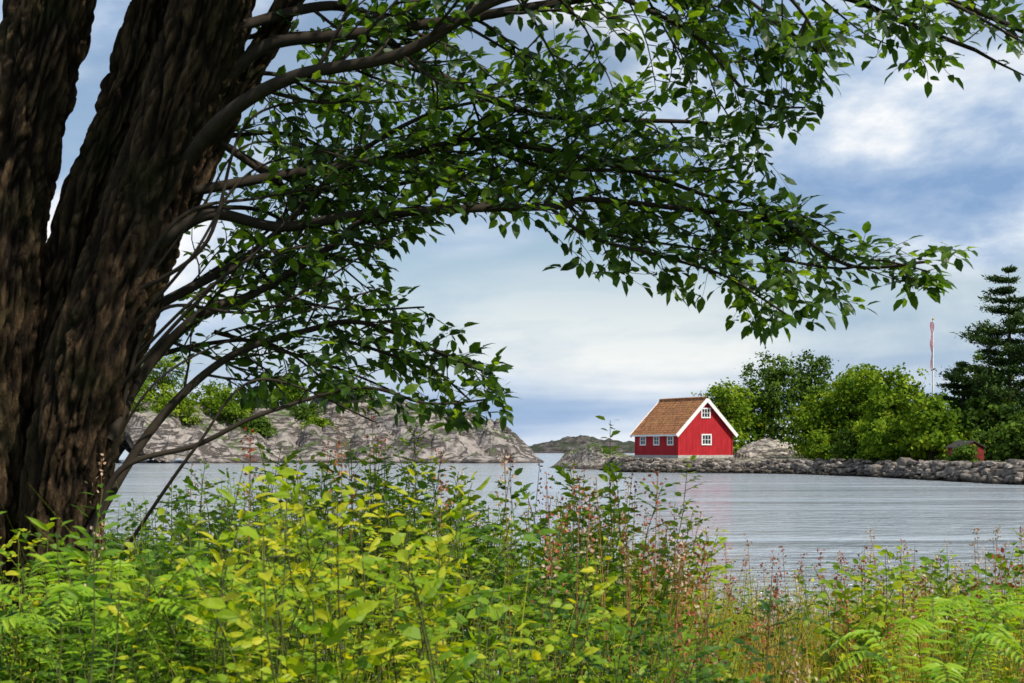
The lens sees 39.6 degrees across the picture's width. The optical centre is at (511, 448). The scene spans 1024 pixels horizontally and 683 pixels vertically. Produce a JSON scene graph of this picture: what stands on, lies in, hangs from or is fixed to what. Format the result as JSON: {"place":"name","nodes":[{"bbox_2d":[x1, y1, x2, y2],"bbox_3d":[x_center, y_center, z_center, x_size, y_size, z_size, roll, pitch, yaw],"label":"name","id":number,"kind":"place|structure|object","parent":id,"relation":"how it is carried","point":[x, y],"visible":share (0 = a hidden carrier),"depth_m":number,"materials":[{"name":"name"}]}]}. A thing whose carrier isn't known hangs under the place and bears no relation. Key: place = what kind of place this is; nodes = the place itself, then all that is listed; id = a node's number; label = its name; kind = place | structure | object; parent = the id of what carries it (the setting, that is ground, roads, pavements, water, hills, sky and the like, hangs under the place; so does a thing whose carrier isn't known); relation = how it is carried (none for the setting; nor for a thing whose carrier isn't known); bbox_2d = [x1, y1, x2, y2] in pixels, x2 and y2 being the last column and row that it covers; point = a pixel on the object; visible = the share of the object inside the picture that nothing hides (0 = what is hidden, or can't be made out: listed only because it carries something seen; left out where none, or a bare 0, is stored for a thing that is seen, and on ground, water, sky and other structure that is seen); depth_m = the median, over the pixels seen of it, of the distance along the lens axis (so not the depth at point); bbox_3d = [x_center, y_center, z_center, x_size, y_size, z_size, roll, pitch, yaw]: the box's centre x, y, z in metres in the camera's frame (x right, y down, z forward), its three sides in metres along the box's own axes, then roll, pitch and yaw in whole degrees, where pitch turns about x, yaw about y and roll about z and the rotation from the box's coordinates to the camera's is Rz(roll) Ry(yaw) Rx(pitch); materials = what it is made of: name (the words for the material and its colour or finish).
{"place":"outdoors","nodes":[
{"label":"outdoors","id":0,"kind":"place"},
{"bbox_2d":[116,394,543,462],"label":"rocky headland","id":1,"kind":"structure","parent":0,"point":[491,442],"depth_m":260.33,"materials":[{"name":"stone"}]},
{"bbox_2d":[129,380,157,414],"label":"headland tree","id":2,"kind":"object","parent":1,"relation":"on","point":[146,399],"visible":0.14,"depth_m":258.21,"materials":[{"name":"green plant"}]},
{"bbox_2d":[137,349,161,395],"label":"headland tree","id":3,"kind":"object","parent":1,"relation":"on","point":[153,376],"visible":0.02,"depth_m":272.13,"materials":[{"name":"green plant"}]},
{"bbox_2d":[140,348,198,406],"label":"headland tree","id":4,"kind":"object","parent":1,"relation":"on","point":[163,384],"visible":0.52,"depth_m":268.91,"materials":[{"name":"green plant"}]},
{"bbox_2d":[147,389,204,425],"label":"headland tree","id":5,"kind":"object","parent":1,"relation":"on","point":[161,404],"visible":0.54,"depth_m":260.53,"materials":[{"name":"green plant"}]},
{"bbox_2d":[187,379,235,421],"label":"headland tree","id":6,"kind":"object","parent":1,"relation":"on","point":[207,389],"visible":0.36,"depth_m":274.43,"materials":[{"name":"green plant"}]},
{"bbox_2d":[195,385,253,422],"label":"headland tree","id":7,"kind":"object","parent":1,"relation":"on","point":[236,412],"visible":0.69,"depth_m":268.73,"materials":[{"name":"green plant"}]},
{"bbox_2d":[230,414,280,438],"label":"headland tree","id":8,"kind":"object","parent":1,"relation":"on","point":[261,426],"visible":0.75,"depth_m":266.26,"materials":[{"name":"green plant"}]},
{"bbox_2d":[247,389,281,413],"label":"headland tree","id":9,"kind":"object","parent":1,"relation":"on","point":[251,411],"visible":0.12,"depth_m":282.83,"materials":[{"name":"green plant"}]},
{"bbox_2d":[268,380,311,403],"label":"headland tree","id":10,"kind":"object","parent":1,"relation":"on","point":[292,393],"visible":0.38,"depth_m":280.74,"materials":[{"name":"green plant"}]},
{"bbox_2d":[289,400,331,419],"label":"headland tree","id":11,"kind":"object","parent":1,"relation":"on","point":[306,409],"visible":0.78,"depth_m":277.84,"materials":[{"name":"green plant"}]},
{"bbox_2d":[298,414,338,429],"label":"headland tree","id":12,"kind":"object","parent":1,"relation":"on","point":[322,423],"visible":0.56,"depth_m":270.21,"materials":[{"name":"green plant"}]},
{"bbox_2d":[314,377,352,397],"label":"headland tree","id":13,"kind":"object","parent":1,"relation":"on","point":[325,387],"visible":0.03,"depth_m":280.20,"materials":[{"name":"green plant"}]},
{"bbox_2d":[350,383,375,398],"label":"headland tree","id":14,"kind":"object","parent":1,"relation":"on","point":[370,394],"visible":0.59,"depth_m":282.13,"materials":[{"name":"green plant"}]},
{"bbox_2d":[367,399,389,409],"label":"headland tree","id":15,"kind":"object","parent":1,"relation":"on","point":[386,403],"visible":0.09,"depth_m":280.29,"materials":[{"name":"green plant"}]},
{"bbox_2d":[0,415,1023,682],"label":"shrub","id":16,"kind":"object","parent":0,"point":[362,609],"depth_m":4.91,"materials":[{"name":"green plant"}]},
{"bbox_2d":[0,551,1023,682],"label":"fern","id":17,"kind":"object","parent":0,"point":[922,622],"depth_m":4.20,"materials":[{"name":"green plant"}]},
{"bbox_2d":[0,454,1023,682],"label":"wild grass","id":18,"kind":"structure","parent":0,"point":[799,661],"depth_m":6.36,"materials":[{"name":"green plant"}]},
{"bbox_2d":[0,0,1023,447],"label":"sky","id":19,"kind":"structure","parent":0,"point":[946,166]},
{"bbox_2d":[104,450,1023,677],"bbox_3d":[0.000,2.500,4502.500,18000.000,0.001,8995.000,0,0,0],"label":"water","id":20,"kind":"structure","parent":0,"point":[793,515],"depth_m":58.79,"materials":[{"name":"grey liquid"}]},
{"bbox_2d":[529,435,634,452],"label":"distant islet","id":21,"kind":"object","parent":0,"point":[565,444],"visible":0.45,"depth_m":909.45,"materials":[{"name":"grey stone"}]},
{"bbox_2d":[549,441,1019,473],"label":"island terrain","id":22,"kind":"structure","parent":0,"point":[588,457],"depth_m":174.77,"materials":[{"name":"grey stone"}]},
{"bbox_2d":[629,396,737,458],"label":"red boathouse","id":23,"kind":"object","parent":22,"relation":"on","point":[689,427],"visible":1,"depth_m":158.70,"materials":[{"name":"wood"}]},
{"bbox_2d":[640,436,645,445],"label":"side window frame","id":24,"kind":"structure","parent":23,"relation":"in","point":[640,436],"depth_m":161.84,"materials":[{"name":"white paint"}]},
{"bbox_2d":[653,436,659,444],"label":"side window frame","id":25,"kind":"structure","parent":23,"relation":"in","point":[656,440],"depth_m":159.49,"materials":[{"name":"white paint"}]},
{"bbox_2d":[667,436,673,444],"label":"side window frame","id":26,"kind":"structure","parent":23,"relation":"in","point":[670,440],"depth_m":157.21,"materials":[{"name":"white paint"}]},
{"bbox_2d":[702,409,708,416],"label":"loft window glass","id":27,"kind":"structure","parent":23,"relation":"in","point":[706,410],"depth_m":157.98,"materials":[{"name":"grey glass"}]},
{"bbox_2d":[701,408,710,417],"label":"loft window frame","id":28,"kind":"structure","parent":23,"relation":"in","point":[702,408],"depth_m":157.94,"materials":[{"name":"white paint"}]},
{"bbox_2d":[701,434,711,444],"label":"gable window frame","id":29,"kind":"structure","parent":23,"relation":"in","point":[702,439],"depth_m":157.94,"materials":[{"name":"white paint"}]},
{"bbox_2d":[703,435,709,443],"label":"gable window glass","id":30,"kind":"structure","parent":23,"relation":"in","point":[704,436],"depth_m":158.02,"materials":[{"name":"grey glass"}]},
{"bbox_2d":[691,377,754,454],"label":"deciduous tree","id":31,"kind":"object","parent":22,"relation":"on","point":[723,397],"visible":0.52,"depth_m":172.22,"materials":[{"name":"green plant"}]},
{"bbox_2d":[725,375,771,445],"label":"deciduous tree","id":32,"kind":"object","parent":22,"relation":"on","point":[751,424],"visible":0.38,"depth_m":178.29,"materials":[{"name":"green plant"}]},
{"bbox_2d":[733,438,800,457],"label":"rock outcrop","id":33,"kind":"object","parent":22,"relation":"on","point":[765,447],"visible":0.45,"depth_m":160.04,"materials":[{"name":"grey stone"}]},
{"bbox_2d":[733,346,808,442],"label":"deciduous tree","id":34,"kind":"object","parent":22,"relation":"on","point":[772,378],"visible":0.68,"depth_m":179.13,"materials":[{"name":"green plant"}]},
{"bbox_2d":[777,349,838,443],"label":"deciduous tree","id":35,"kind":"object","parent":22,"relation":"on","point":[815,370],"visible":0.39,"depth_m":181.42,"materials":[{"name":"green plant"}]},
{"bbox_2d":[599,457,1023,484],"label":"stone seawall","id":36,"kind":"object","parent":22,"relation":"on","point":[1010,472],"visible":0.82,"depth_m":130.07,"materials":[{"name":"grey stone"}]},
{"bbox_2d":[776,389,851,457],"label":"round bush","id":37,"kind":"object","parent":22,"relation":"on","point":[808,426],"visible":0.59,"depth_m":151.77,"materials":[{"name":"green plant"}]},
{"bbox_2d":[801,433,833,460],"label":"round bush","id":38,"kind":"object","parent":22,"relation":"on","point":[814,450],"visible":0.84,"depth_m":142.76,"materials":[{"name":"green plant"}]},
{"bbox_2d":[821,426,863,459],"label":"round bush","id":39,"kind":"object","parent":22,"relation":"on","point":[848,443],"visible":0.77,"depth_m":137.34,"materials":[{"name":"green plant"}]},
{"bbox_2d":[814,363,878,419],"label":"deciduous tree","id":40,"kind":"object","parent":22,"relation":"on","point":[848,372],"visible":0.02,"depth_m":171.44,"materials":[{"name":"green plant"}]},
{"bbox_2d":[809,363,887,444],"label":"deciduous tree","id":41,"kind":"object","parent":22,"relation":"on","point":[844,386],"visible":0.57,"depth_m":150.45,"materials":[{"name":"green plant"}]},
{"bbox_2d":[846,431,882,464],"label":"round bush","id":42,"kind":"object","parent":22,"relation":"on","point":[859,454],"visible":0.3,"depth_m":131.95,"materials":[{"name":"green plant"}]},
{"bbox_2d":[856,415,917,460],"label":"round bush","id":43,"kind":"object","parent":22,"relation":"on","point":[883,436],"visible":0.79,"depth_m":128.99,"materials":[{"name":"green plant"}]},
{"bbox_2d":[842,387,933,459],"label":"round bush","id":44,"kind":"object","parent":22,"relation":"on","point":[883,405],"visible":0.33,"depth_m":135.53,"materials":[{"name":"green plant"}]},
{"bbox_2d":[852,362,934,455],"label":"deciduous tree","id":45,"kind":"object","parent":22,"relation":"on","point":[900,385],"visible":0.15,"depth_m":148.11,"materials":[{"name":"green plant"}]},
{"bbox_2d":[930,318,933,396],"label":"flagpole","id":46,"kind":"object","parent":22,"relation":"on","point":[932,344],"visible":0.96,"depth_m":149.93,"materials":[{"name":"white metal"}]},
{"bbox_2d":[887,390,981,460],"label":"round bush","id":47,"kind":"object","parent":22,"relation":"on","point":[933,422],"visible":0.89,"depth_m":125.56,"materials":[{"name":"green plant"}]},
{"bbox_2d":[930,361,983,453],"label":"spruce tree","id":48,"kind":"object","parent":22,"relation":"on","point":[963,394],"visible":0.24,"depth_m":133.70,"materials":[{"name":"green plant"}]},
{"bbox_2d":[942,441,982,462],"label":"round bush","id":49,"kind":"object","parent":22,"relation":"on","point":[966,452],"visible":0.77,"depth_m":115.56,"materials":[{"name":"green plant"}]},
{"bbox_2d":[945,440,986,460],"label":"red shed","id":50,"kind":"structure","parent":22,"relation":"on","point":[980,451],"depth_m":120.38,"materials":[{"name":"paint"}]},
{"bbox_2d":[932,264,1023,443],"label":"pine tree","id":51,"kind":"object","parent":22,"relation":"on","point":[989,383],"visible":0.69,"depth_m":129.12,"materials":[{"name":"green plant"}]},
{"bbox_2d":[934,351,1021,403],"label":"deciduous tree","id":52,"kind":"object","parent":22,"relation":"on","point":[978,357],"visible":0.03,"depth_m":149.37,"materials":[{"name":"green plant"}]},
{"bbox_2d":[953,390,1023,459],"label":"round bush","id":53,"kind":"object","parent":22,"relation":"on","point":[986,439],"visible":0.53,"depth_m":126.48,"materials":[{"name":"green plant"}]},
{"bbox_2d":[983,412,1023,460],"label":"round bush","id":54,"kind":"object","parent":22,"relation":"on","point":[1012,431],"visible":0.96,"depth_m":116.23,"materials":[{"name":"green plant"}]},
{"bbox_3d":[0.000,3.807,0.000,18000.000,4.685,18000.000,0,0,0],"label":"ground","id":55,"kind":"structure","parent":0,"visible":0},
{"bbox_2d":[0,0,1023,674],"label":"willow tree","id":56,"kind":"object","parent":55,"relation":"on","point":[84,300],"visible":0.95,"depth_m":5.96,"materials":[{"name":"green plant"}]},
{"bbox_2d":[85,412,1023,682],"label":"wildflower stems","id":57,"kind":"object","parent":55,"relation":"on","point":[679,594],"visible":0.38,"depth_m":5.82,"materials":[{"name":"green plant"}]},
{"bbox_2d":[84,412,1023,682],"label":"wildflower heads","id":58,"kind":"object","parent":57,"relation":"attached to","point":[704,614],"visible":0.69,"depth_m":5.81,"materials":[{"name":"plant"}]}
]}

